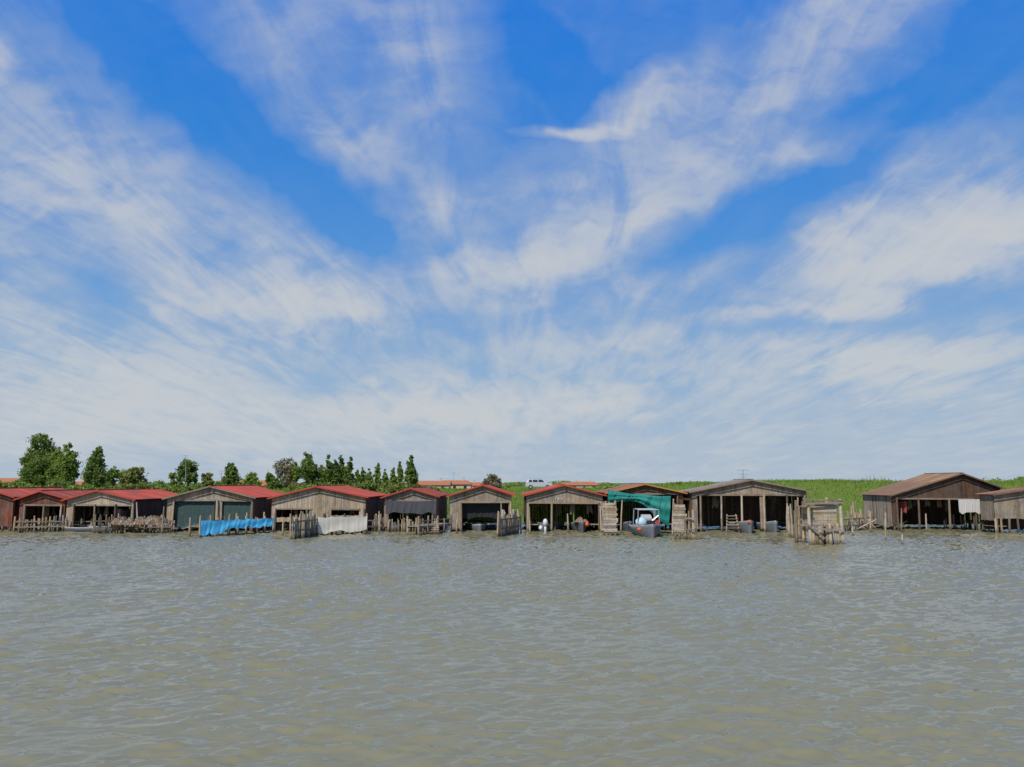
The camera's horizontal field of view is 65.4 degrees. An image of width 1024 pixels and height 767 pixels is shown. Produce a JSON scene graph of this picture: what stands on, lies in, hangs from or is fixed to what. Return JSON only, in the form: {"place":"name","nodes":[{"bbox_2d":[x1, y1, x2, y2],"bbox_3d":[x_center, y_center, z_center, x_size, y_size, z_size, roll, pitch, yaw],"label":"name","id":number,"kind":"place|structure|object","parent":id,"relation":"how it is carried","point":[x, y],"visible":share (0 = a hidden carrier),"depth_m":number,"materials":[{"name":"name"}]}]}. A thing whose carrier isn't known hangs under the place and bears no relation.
{"place":"outdoors","nodes":[
{"label":"outdoors","id":0,"kind":"place"},
{"bbox_2d":[0,478,18,481],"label":"house","id":1,"kind":"structure","parent":0,"point":[8,479],"depth_m":151.56,"materials":[{"name":"ceramic"}]},
{"bbox_2d":[418,478,451,488],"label":"house","id":2,"kind":"structure","parent":0,"point":[441,483],"depth_m":239.31,"materials":[{"name":"ceramic"}]},
{"bbox_2d":[443,478,471,488],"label":"house","id":3,"kind":"structure","parent":0,"point":[462,483],"depth_m":248.63,"materials":[{"name":"ceramic"}]},
{"bbox_2d":[0,522,1023,766],"bbox_3d":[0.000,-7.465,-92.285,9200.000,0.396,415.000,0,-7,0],"label":"water","id":4,"kind":"structure","parent":0,"point":[710,646],"depth_m":19.32,"materials":[{"name":"liquid"}]},
{"bbox_2d":[12,515,67,532],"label":"stake fence","id":5,"kind":"object","parent":4,"relation":"in","point":[53,522],"visible":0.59,"depth_m":65.19,"materials":[{"name":"brown wood"}]},
{"bbox_2d":[13,489,104,530],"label":"boathouse","id":6,"kind":"object","parent":4,"relation":"in","point":[41,504],"visible":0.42,"depth_m":66.37,"materials":[{"name":"red wood"}]},
{"bbox_2d":[74,518,92,526],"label":"pier","id":7,"kind":"structure","parent":4,"relation":"in","point":[81,521],"depth_m":66.86,"materials":[{"name":"wood"}]},
{"bbox_2d":[64,525,110,531],"bbox_3d":[-34.508,12.013,65.607,4.344,0.756,1.963,-3,-8,21],"label":"motorboat","id":8,"kind":"object","parent":4,"relation":"on","point":[83,529],"visible":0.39,"depth_m":64.84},
{"bbox_2d":[92,514,122,533],"bbox_3d":[-32.182,11.664,63.469,2.210,2.548,0.450,5,-9,-34],"label":"stake fence","id":9,"kind":"object","parent":4,"relation":"in","point":[100,527],"visible":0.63,"depth_m":63.28,"materials":[{"name":"brown wood"}]},
{"bbox_2d":[61,489,176,530],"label":"boathouse","id":10,"kind":"object","parent":4,"relation":"in","point":[102,502],"visible":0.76,"depth_m":67.47,"materials":[{"name":"brown wood"}]},
{"bbox_2d":[113,508,130,517],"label":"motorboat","id":11,"kind":"object","parent":10,"relation":"in","point":[123,512],"visible":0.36,"depth_m":68.81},
{"bbox_2d":[108,516,134,524],"bbox_3d":[-30.970,10.945,63.836,2.250,0.640,1.279,0,-7,0],"label":"net pile","id":12,"kind":"object","parent":4,"relation":"on","point":[122,520],"visible":0.91,"depth_m":63.37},
{"bbox_2d":[123,515,174,532],"bbox_3d":[-29.591,11.935,64.915,4.008,2.369,0.461,1,-7,-9],"label":"stake fence","id":13,"kind":"object","parent":4,"relation":"in","point":[130,528],"visible":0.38,"depth_m":64.87,"materials":[{"name":"brown wood"}]},
{"bbox_2d":[130,515,168,524],"bbox_3d":[-28.933,10.898,63.841,2.954,0.735,1.277,0,-7,0],"label":"net pile","id":14,"kind":"object","parent":4,"relation":"on","point":[152,520],"visible":0.98,"depth_m":63.38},
{"bbox_2d":[188,512,274,537],"bbox_3d":[-21.681,11.424,61.933,1.653,2.642,6.558,-6,-9,39],"label":"fence","id":15,"kind":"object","parent":4,"relation":"in","point":[228,530],"depth_m":61.47,"materials":[{"name":"grey wood"}]},
{"bbox_2d":[200,518,272,535],"bbox_3d":[-21.066,11.012,61.373,0.096,1.150,6.296,-6,-9,38],"label":"tarp","id":16,"kind":"object","parent":15,"relation":"hanging from","point":[213,527],"visible":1,"depth_m":60.78,"materials":[{"name":"plastic"}]},
{"bbox_2d":[290,510,317,538],"bbox_3d":[-15.293,10.844,58.610,0.358,2.978,4.244,-1,-7,10],"label":"stake fence","id":17,"kind":"object","parent":4,"relation":"in","point":[307,528],"visible":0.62,"depth_m":58.59,"materials":[{"name":"brown wood"}]},
{"bbox_2d":[267,485,388,531],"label":"boathouse","id":18,"kind":"object","parent":4,"relation":"in","point":[322,501],"visible":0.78,"depth_m":65.84,"materials":[{"name":"brown wood"}]},
{"bbox_2d":[317,513,367,535],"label":"pier","id":19,"kind":"structure","parent":4,"relation":"in","point":[343,531],"depth_m":62.19,"materials":[{"name":"grey wood"}]},
{"bbox_2d":[318,516,366,533],"bbox_3d":[-13.056,10.905,61.596,4.019,1.307,0.080,5,-9,-33],"label":"tarp","id":20,"kind":"object","parent":19,"relation":"hanging from","point":[345,524],"visible":1,"depth_m":61.58,"materials":[{"name":"fabric"}]},
{"bbox_2d":[365,514,384,531],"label":"stake fence","id":21,"kind":"object","parent":4,"relation":"in","point":[375,525],"visible":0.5,"depth_m":65.94,"materials":[{"name":"brown wood"}]},
{"bbox_2d":[388,518,417,531],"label":"stake fence","id":22,"kind":"object","parent":4,"relation":"in","point":[403,525],"visible":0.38,"depth_m":65.60,"materials":[{"name":"brown wood"}]},
{"bbox_2d":[407,514,451,534],"bbox_3d":[-6.496,11.650,63.096,1.428,2.481,5.242,-3,-8,23],"label":"wooden fence","id":23,"kind":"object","parent":4,"relation":"in","point":[422,526],"depth_m":62.66,"materials":[{"name":"grey wood"}]},
{"bbox_2d":[465,523,487,530],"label":"motorboat","id":24,"kind":"object","parent":4,"relation":"on","point":[479,526],"visible":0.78,"depth_m":66.82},
{"bbox_2d":[446,484,514,531],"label":"boathouse","id":25,"kind":"object","parent":4,"relation":"in","point":[484,494],"visible":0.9,"depth_m":66.35,"materials":[{"name":"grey wood"}]},
{"bbox_2d":[463,503,505,518],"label":"fishing net","id":26,"kind":"object","parent":25,"relation":"hanging from","point":[471,511],"visible":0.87,"depth_m":66.78,"materials":[{"name":"fabric"}]},
{"bbox_2d":[496,509,520,536],"bbox_3d":[-0.269,11.203,61.591,0.397,3.002,5.354,-2,-7,18],"label":"stake fence","id":27,"kind":"object","parent":4,"relation":"in","point":[504,527],"visible":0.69,"depth_m":61.20,"materials":[{"name":"brown wood"}]},
{"bbox_2d":[536,519,550,531],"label":"motorboat","id":28,"kind":"object","parent":4,"relation":"on","point":[545,525],"visible":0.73,"depth_m":65.73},
{"bbox_2d":[548,521,564,529],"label":"motorboat","id":29,"kind":"object","parent":4,"relation":"on","point":[558,525],"visible":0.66,"depth_m":68.13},
{"bbox_2d":[521,484,606,531],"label":"boathouse","id":30,"kind":"object","parent":4,"relation":"in","point":[576,501],"visible":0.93,"depth_m":66.46,"materials":[{"name":"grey wood"}]},
{"bbox_2d":[569,521,586,532],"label":"motorboat","id":31,"kind":"object","parent":4,"relation":"on","point":[580,526],"visible":0.72,"depth_m":65.30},
{"bbox_2d":[600,501,609,532],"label":"stake fence","id":32,"kind":"object","parent":4,"relation":"in","point":[601,521],"visible":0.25,"depth_m":63.65,"materials":[{"name":"brown wood"}]},
{"bbox_2d":[602,500,617,535],"bbox_3d":[7.451,10.761,60.748,1.250,3.663,0.255,0,-7,0],"label":"plank screen","id":33,"kind":"object","parent":4,"relation":"in","point":[608,514],"visible":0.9,"depth_m":60.71,"materials":[{"name":"brown wood"}]},
{"bbox_2d":[617,521,632,531],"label":"motorboat","id":34,"kind":"object","parent":4,"relation":"on","point":[625,526],"visible":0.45,"depth_m":65.76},
{"bbox_2d":[629,508,660,537],"bbox_3d":[10.292,10.691,60.852,2.214,2.205,5.666,0,-7,0],"label":"motorboat","id":35,"kind":"object","parent":4,"relation":"on","point":[645,523],"visible":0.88,"depth_m":59.77,"materials":[{"name":"metal"}]},
{"bbox_2d":[672,503,686,539],"bbox_3d":[11.923,10.320,56.771,1.067,3.554,0.257,0,-7,0],"label":"plank screen","id":36,"kind":"object","parent":4,"relation":"in","point":[679,524],"visible":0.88,"depth_m":56.75,"materials":[{"name":"brown wood"}]},
{"bbox_2d":[684,508,696,539],"bbox_3d":[12.575,10.403,56.106,1.006,3.230,0.442,-5,-9,36],"label":"stake fence","id":37,"kind":"object","parent":4,"relation":"in","point":[693,529],"visible":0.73,"depth_m":56.09,"materials":[{"name":"brown wood"}]},
{"bbox_2d":[724,520,753,532],"bbox_3d":[19.040,11.801,65.911,1.813,1.253,4.952,0,-7,0],"label":"motorboat","id":38,"kind":"object","parent":4,"relation":"on","point":[745,526],"visible":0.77,"depth_m":64.48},
{"bbox_2d":[679,479,811,531],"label":"boathouse","id":39,"kind":"object","parent":4,"relation":"in","point":[762,502],"visible":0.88,"depth_m":67.29,"materials":[{"name":"grey wood"}]},
{"bbox_2d":[753,521,777,532],"bbox_3d":[21.381,11.893,66.420,1.547,1.196,4.977,0,-7,0],"label":"motorboat","id":40,"kind":"object","parent":4,"relation":"on","point":[771,526],"visible":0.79,"depth_m":64.84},
{"bbox_2d":[787,501,805,540],"bbox_3d":[20.488,10.313,57.439,0.356,3.737,4.734,-1,-7,4],"label":"stake fence","id":41,"kind":"object","parent":4,"relation":"in","point":[791,534],"visible":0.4,"depth_m":58.10,"materials":[{"name":"brown wood"}]},
{"bbox_2d":[794,497,844,544],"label":"raised platform","id":42,"kind":"structure","parent":4,"relation":"in","point":[826,512],"depth_m":51.77,"materials":[{"name":"grey wood"}]},
{"bbox_2d":[843,510,872,530],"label":"stake fence","id":43,"kind":"object","parent":4,"relation":"in","point":[857,525],"visible":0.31,"depth_m":67.38,"materials":[{"name":"brown wood"}]},
{"bbox_2d":[860,472,1005,530],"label":"boathouse","id":44,"kind":"object","parent":4,"relation":"in","point":[934,497],"visible":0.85,"depth_m":68.80,"materials":[{"name":"brown wood"}]},
{"bbox_2d":[886,501,906,512],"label":"sheet","id":45,"kind":"object","parent":44,"relation":"in","point":[903,505],"visible":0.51,"depth_m":68.43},
{"bbox_2d":[958,499,980,513],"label":"cloth sheet","id":46,"kind":"object","parent":44,"relation":"hanging from","point":[969,505],"visible":0.83,"depth_m":67.48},
{"bbox_2d":[943,515,981,528],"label":"stake fence","id":47,"kind":"object","parent":4,"relation":"in","point":[954,524],"visible":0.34,"depth_m":69.81,"materials":[{"name":"brown wood"}]},
{"bbox_2d":[976,487,1023,532],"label":"boathouse","id":48,"kind":"object","parent":4,"relation":"in","point":[1001,510],"visible":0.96,"depth_m":63.88,"materials":[{"name":"grey wood"}]},
{"bbox_2d":[0,0,1023,482],"label":"sky","id":49,"kind":"structure","parent":0,"point":[598,241],"materials":[{"name":"blue"}]},
{"bbox_2d":[96,478,1023,523],"bbox_3d":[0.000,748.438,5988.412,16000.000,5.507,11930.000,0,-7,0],"label":"ground","id":50,"kind":"structure","parent":0,"point":[834,497],"depth_m":89.39,"materials":[{"name":"plant"}]},
{"bbox_2d":[9,480,27,486],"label":"bush","id":51,"kind":"object","parent":50,"relation":"on","point":[16,483],"visible":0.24,"depth_m":113.70,"materials":[{"name":"green plant"}]},
{"bbox_2d":[18,454,34,483],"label":"poplar tree","id":52,"kind":"object","parent":50,"relation":"on","point":[24,465],"visible":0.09,"depth_m":127.68,"materials":[{"name":"green plant"}]},
{"bbox_2d":[17,441,40,481],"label":"poplar tree","id":53,"kind":"object","parent":50,"relation":"on","point":[30,450],"visible":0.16,"depth_m":128.65,"materials":[{"name":"green plant"}]},
{"bbox_2d":[0,487,65,530],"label":"boathouse","id":54,"kind":"object","parent":50,"relation":"on","point":[9,508],"visible":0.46,"depth_m":66.37,"materials":[{"name":"red wood"}]},
{"bbox_2d":[17,433,58,486],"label":"poplar tree","id":55,"kind":"object","parent":50,"relation":"on","point":[36,467],"visible":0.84,"depth_m":126.04,"materials":[{"name":"green plant"}]},
{"bbox_2d":[42,447,63,485],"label":"poplar tree","id":56,"kind":"object","parent":50,"relation":"on","point":[49,472],"visible":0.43,"depth_m":125.52,"materials":[{"name":"green plant"}]},
{"bbox_2d":[47,479,75,486],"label":"bush","id":57,"kind":"object","parent":50,"relation":"on","point":[59,483],"visible":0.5,"depth_m":120.03,"materials":[{"name":"green plant"}]},
{"bbox_2d":[51,442,82,483],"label":"poplar tree","id":58,"kind":"object","parent":50,"relation":"on","point":[66,465],"visible":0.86,"depth_m":124.77,"materials":[{"name":"green plant"}]},
{"bbox_2d":[69,482,95,488],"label":"bush","id":59,"kind":"object","parent":50,"relation":"on","point":[86,486],"visible":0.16,"depth_m":110.87,"materials":[{"name":"green plant"}]},
{"bbox_2d":[80,446,111,487],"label":"broadleaf tree","id":60,"kind":"object","parent":50,"relation":"on","point":[95,471],"visible":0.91,"depth_m":124.63,"materials":[{"name":"green plant"}]},
{"bbox_2d":[105,466,120,486],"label":"broadleaf tree","id":61,"kind":"object","parent":50,"relation":"on","point":[116,474],"visible":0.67,"depth_m":130.89,"materials":[{"name":"green plant"}]},
{"bbox_2d":[120,483,136,488],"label":"bush","id":62,"kind":"object","parent":50,"relation":"on","point":[131,486],"visible":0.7,"depth_m":116.05,"materials":[{"name":"green plant"}]},
{"bbox_2d":[116,466,151,488],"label":"broadleaf tree","id":63,"kind":"object","parent":50,"relation":"on","point":[132,475],"visible":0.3,"depth_m":148.11,"materials":[{"name":"green plant"}]},
{"bbox_2d":[136,482,151,488],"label":"bush","id":64,"kind":"object","parent":50,"relation":"on","point":[144,485],"visible":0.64,"depth_m":118.02,"materials":[{"name":"green plant"}]},
{"bbox_2d":[150,479,169,487],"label":"bush","id":65,"kind":"object","parent":50,"relation":"on","point":[162,484],"visible":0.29,"depth_m":126.56,"materials":[{"name":"green plant"}]},
{"bbox_2d":[168,472,182,485],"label":"broadleaf tree","id":66,"kind":"object","parent":50,"relation":"on","point":[172,476],"visible":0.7,"depth_m":128.72,"materials":[{"name":"green plant"}]},
{"bbox_2d":[170,483,187,493],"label":"bush","id":67,"kind":"object","parent":50,"relation":"on","point":[178,489],"visible":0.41,"depth_m":110.91,"materials":[{"name":"green plant"}]},
{"bbox_2d":[175,458,198,485],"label":"broadleaf tree","id":68,"kind":"object","parent":50,"relation":"on","point":[191,473],"visible":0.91,"depth_m":124.42,"materials":[{"name":"green plant"}]},
{"bbox_2d":[185,483,204,490],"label":"bush","id":69,"kind":"object","parent":50,"relation":"on","point":[190,488],"visible":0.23,"depth_m":112.48,"materials":[{"name":"green plant"}]},
{"bbox_2d":[201,472,213,486],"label":"broadleaf tree","id":70,"kind":"object","parent":50,"relation":"on","point":[208,480],"visible":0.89,"depth_m":128.77,"materials":[{"name":"green plant"}]},
{"bbox_2d":[162,485,284,531],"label":"boathouse","id":71,"kind":"object","parent":50,"relation":"on","point":[257,497],"visible":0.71,"depth_m":65.88,"materials":[{"name":"brown wood"}]},
{"bbox_2d":[174,501,214,528],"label":"fishing net","id":72,"kind":"object","parent":71,"relation":"hanging from","point":[185,511],"visible":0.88,"depth_m":65.88,"materials":[{"name":"fabric"}]},
{"bbox_2d":[222,501,250,527],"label":"garage door","id":73,"kind":"structure","parent":71,"relation":"hanging from","point":[233,508],"depth_m":65.91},
{"bbox_2d":[220,462,241,484],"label":"conifer tree","id":74,"kind":"object","parent":50,"relation":"on","point":[231,477],"visible":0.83,"depth_m":122.60,"materials":[{"name":"green plant"}]},
{"bbox_2d":[240,471,262,486],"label":"broadleaf tree","id":75,"kind":"object","parent":50,"relation":"on","point":[251,478],"visible":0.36,"depth_m":148.05,"materials":[{"name":"green plant"}]},
{"bbox_2d":[264,471,280,487],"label":"broadleaf tree","id":76,"kind":"object","parent":50,"relation":"on","point":[269,477],"visible":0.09,"depth_m":158.48,"materials":[{"name":"green plant"}]},
{"bbox_2d":[267,480,283,488],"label":"bush","id":77,"kind":"object","parent":50,"relation":"on","point":[274,484],"visible":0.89,"depth_m":119.78,"materials":[{"name":"green plant"}]},
{"bbox_2d":[272,457,296,487],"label":"willow tree","id":78,"kind":"object","parent":50,"relation":"on","point":[285,468],"visible":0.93,"depth_m":128.21,"materials":[{"name":"grey plant"}]},
{"bbox_2d":[285,461,303,482],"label":"broadleaf tree","id":79,"kind":"object","parent":50,"relation":"on","point":[294,465],"visible":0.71,"depth_m":127.84,"materials":[{"name":"green plant"}]},
{"bbox_2d":[287,482,306,490],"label":"bush","id":80,"kind":"object","parent":50,"relation":"on","point":[294,486],"visible":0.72,"depth_m":116.87,"materials":[{"name":"green plant"}]},
{"bbox_2d":[294,451,318,484],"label":"broadleaf tree","id":81,"kind":"object","parent":50,"relation":"on","point":[308,469],"visible":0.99,"depth_m":124.53,"materials":[{"name":"green plant"}]},
{"bbox_2d":[313,465,325,484],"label":"poplar tree","id":82,"kind":"object","parent":50,"relation":"on","point":[319,473],"visible":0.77,"depth_m":124.78,"materials":[{"name":"green plant"}]},
{"bbox_2d":[321,454,334,483],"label":"poplar tree","id":83,"kind":"object","parent":50,"relation":"on","point":[327,472],"visible":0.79,"depth_m":124.51,"materials":[{"name":"green plant"}]},
{"bbox_2d":[330,459,340,483],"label":"poplar tree","id":84,"kind":"object","parent":50,"relation":"on","point":[335,477],"visible":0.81,"depth_m":124.76,"materials":[{"name":"green plant"}]},
{"bbox_2d":[166,478,512,488],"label":"woodland","id":85,"kind":"object","parent":50,"relation":"on","point":[505,484],"visible":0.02,"depth_m":469.92,"materials":[{"name":"green plant"}]},
{"bbox_2d":[336,455,344,484],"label":"poplar tree","id":86,"kind":"object","parent":50,"relation":"on","point":[341,464],"visible":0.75,"depth_m":125.72,"materials":[{"name":"green plant"}]},
{"bbox_2d":[341,456,356,484],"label":"poplar tree","id":87,"kind":"object","parent":50,"relation":"on","point":[348,476],"visible":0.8,"depth_m":124.77,"materials":[{"name":"green plant"}]},
{"bbox_2d":[354,470,361,484],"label":"poplar tree","id":88,"kind":"object","parent":50,"relation":"on","point":[358,477],"visible":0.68,"depth_m":129.05,"materials":[{"name":"green plant"}]},
{"bbox_2d":[349,481,367,489],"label":"bush","id":89,"kind":"object","parent":50,"relation":"on","point":[363,485],"visible":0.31,"depth_m":113.57,"materials":[{"name":"green plant"}]},
{"bbox_2d":[365,468,373,482],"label":"poplar tree","id":90,"kind":"object","parent":50,"relation":"on","point":[369,478],"visible":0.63,"depth_m":129.59,"materials":[{"name":"green plant"}]},
{"bbox_2d":[357,480,382,491],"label":"bush","id":91,"kind":"object","parent":50,"relation":"on","point":[373,486],"visible":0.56,"depth_m":116.30,"materials":[{"name":"green plant"}]},
{"bbox_2d":[372,463,381,485],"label":"poplar tree","id":92,"kind":"object","parent":50,"relation":"on","point":[377,474],"visible":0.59,"depth_m":132.10,"materials":[{"name":"green plant"}]},
{"bbox_2d":[380,469,389,487],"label":"poplar tree","id":93,"kind":"object","parent":50,"relation":"on","point":[385,480],"visible":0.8,"depth_m":129.59,"materials":[{"name":"green plant"}]},
{"bbox_2d":[388,467,396,484],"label":"poplar tree","id":94,"kind":"object","parent":50,"relation":"on","point":[393,479],"visible":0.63,"depth_m":129.87,"materials":[{"name":"green plant"}]},
{"bbox_2d":[386,481,407,493],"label":"bush","id":95,"kind":"object","parent":50,"relation":"on","point":[397,487],"visible":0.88,"depth_m":114.29,"materials":[{"name":"green plant"}]},
{"bbox_2d":[395,461,404,483],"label":"poplar tree","id":96,"kind":"object","parent":50,"relation":"on","point":[400,473],"visible":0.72,"depth_m":129.82,"materials":[{"name":"green plant"}]},
{"bbox_2d":[402,455,418,484],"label":"poplar tree","id":97,"kind":"object","parent":50,"relation":"on","point":[412,475],"visible":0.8,"depth_m":124.74,"materials":[{"name":"green plant"}]},
{"bbox_2d":[380,487,449,530],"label":"boathouse","id":98,"kind":"object","parent":50,"relation":"on","point":[420,494],"visible":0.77,"depth_m":66.50,"materials":[{"name":"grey wood"}]},
{"bbox_2d":[385,500,435,513],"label":"tarp","id":99,"kind":"object","parent":98,"relation":"hanging from","point":[420,507],"visible":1,"depth_m":65.73,"materials":[{"name":"fabric"}]},
{"bbox_2d":[482,474,502,487],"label":"bare tree","id":100,"kind":"object","parent":50,"relation":"on","point":[494,480],"visible":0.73,"depth_m":227.11,"materials":[{"name":"grey plant"}]},
{"bbox_2d":[525,479,551,488],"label":"parked car","id":101,"kind":"object","parent":50,"relation":"on","point":[531,483],"visible":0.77,"depth_m":119.70,"materials":[{"name":"silver metal"}]},
{"bbox_2d":[509,480,711,485],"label":"woodland","id":102,"kind":"object","parent":50,"relation":"on","point":[518,483],"visible":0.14,"depth_m":988.21,"materials":[{"name":"green plant"}]},
{"bbox_2d":[594,483,687,528],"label":"boathouse","id":103,"kind":"object","parent":50,"relation":"on","point":[642,489],"visible":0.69,"depth_m":68.41,"materials":[{"name":"brown wood"}]},
{"bbox_2d":[608,490,670,525],"bbox_3d":[10.054,9.973,63.867,5.609,2.828,0.546,-5,-9,34],"label":"awning tarp","id":104,"kind":"object","parent":103,"relation":"hanging from","point":[662,504],"visible":0.98,"depth_m":63.25,"materials":[{"name":"fabric"}]},
{"bbox_2d":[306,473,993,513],"bbox_3d":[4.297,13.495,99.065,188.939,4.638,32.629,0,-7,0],"label":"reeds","id":105,"kind":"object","parent":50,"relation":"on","point":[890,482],"visible":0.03,"depth_m":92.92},
{"bbox_2d":[848,500,862,519],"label":"stake fence","id":106,"kind":"object","parent":50,"relation":"on","point":[854,511],"visible":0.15,"depth_m":80.48,"materials":[{"name":"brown wood"}]},
{"bbox_2d":[568,480,598,487],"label":"house","id":107,"kind":"structure","parent":0,"point":[583,484],"depth_m":298.00,"materials":[{"name":"ceramic"}]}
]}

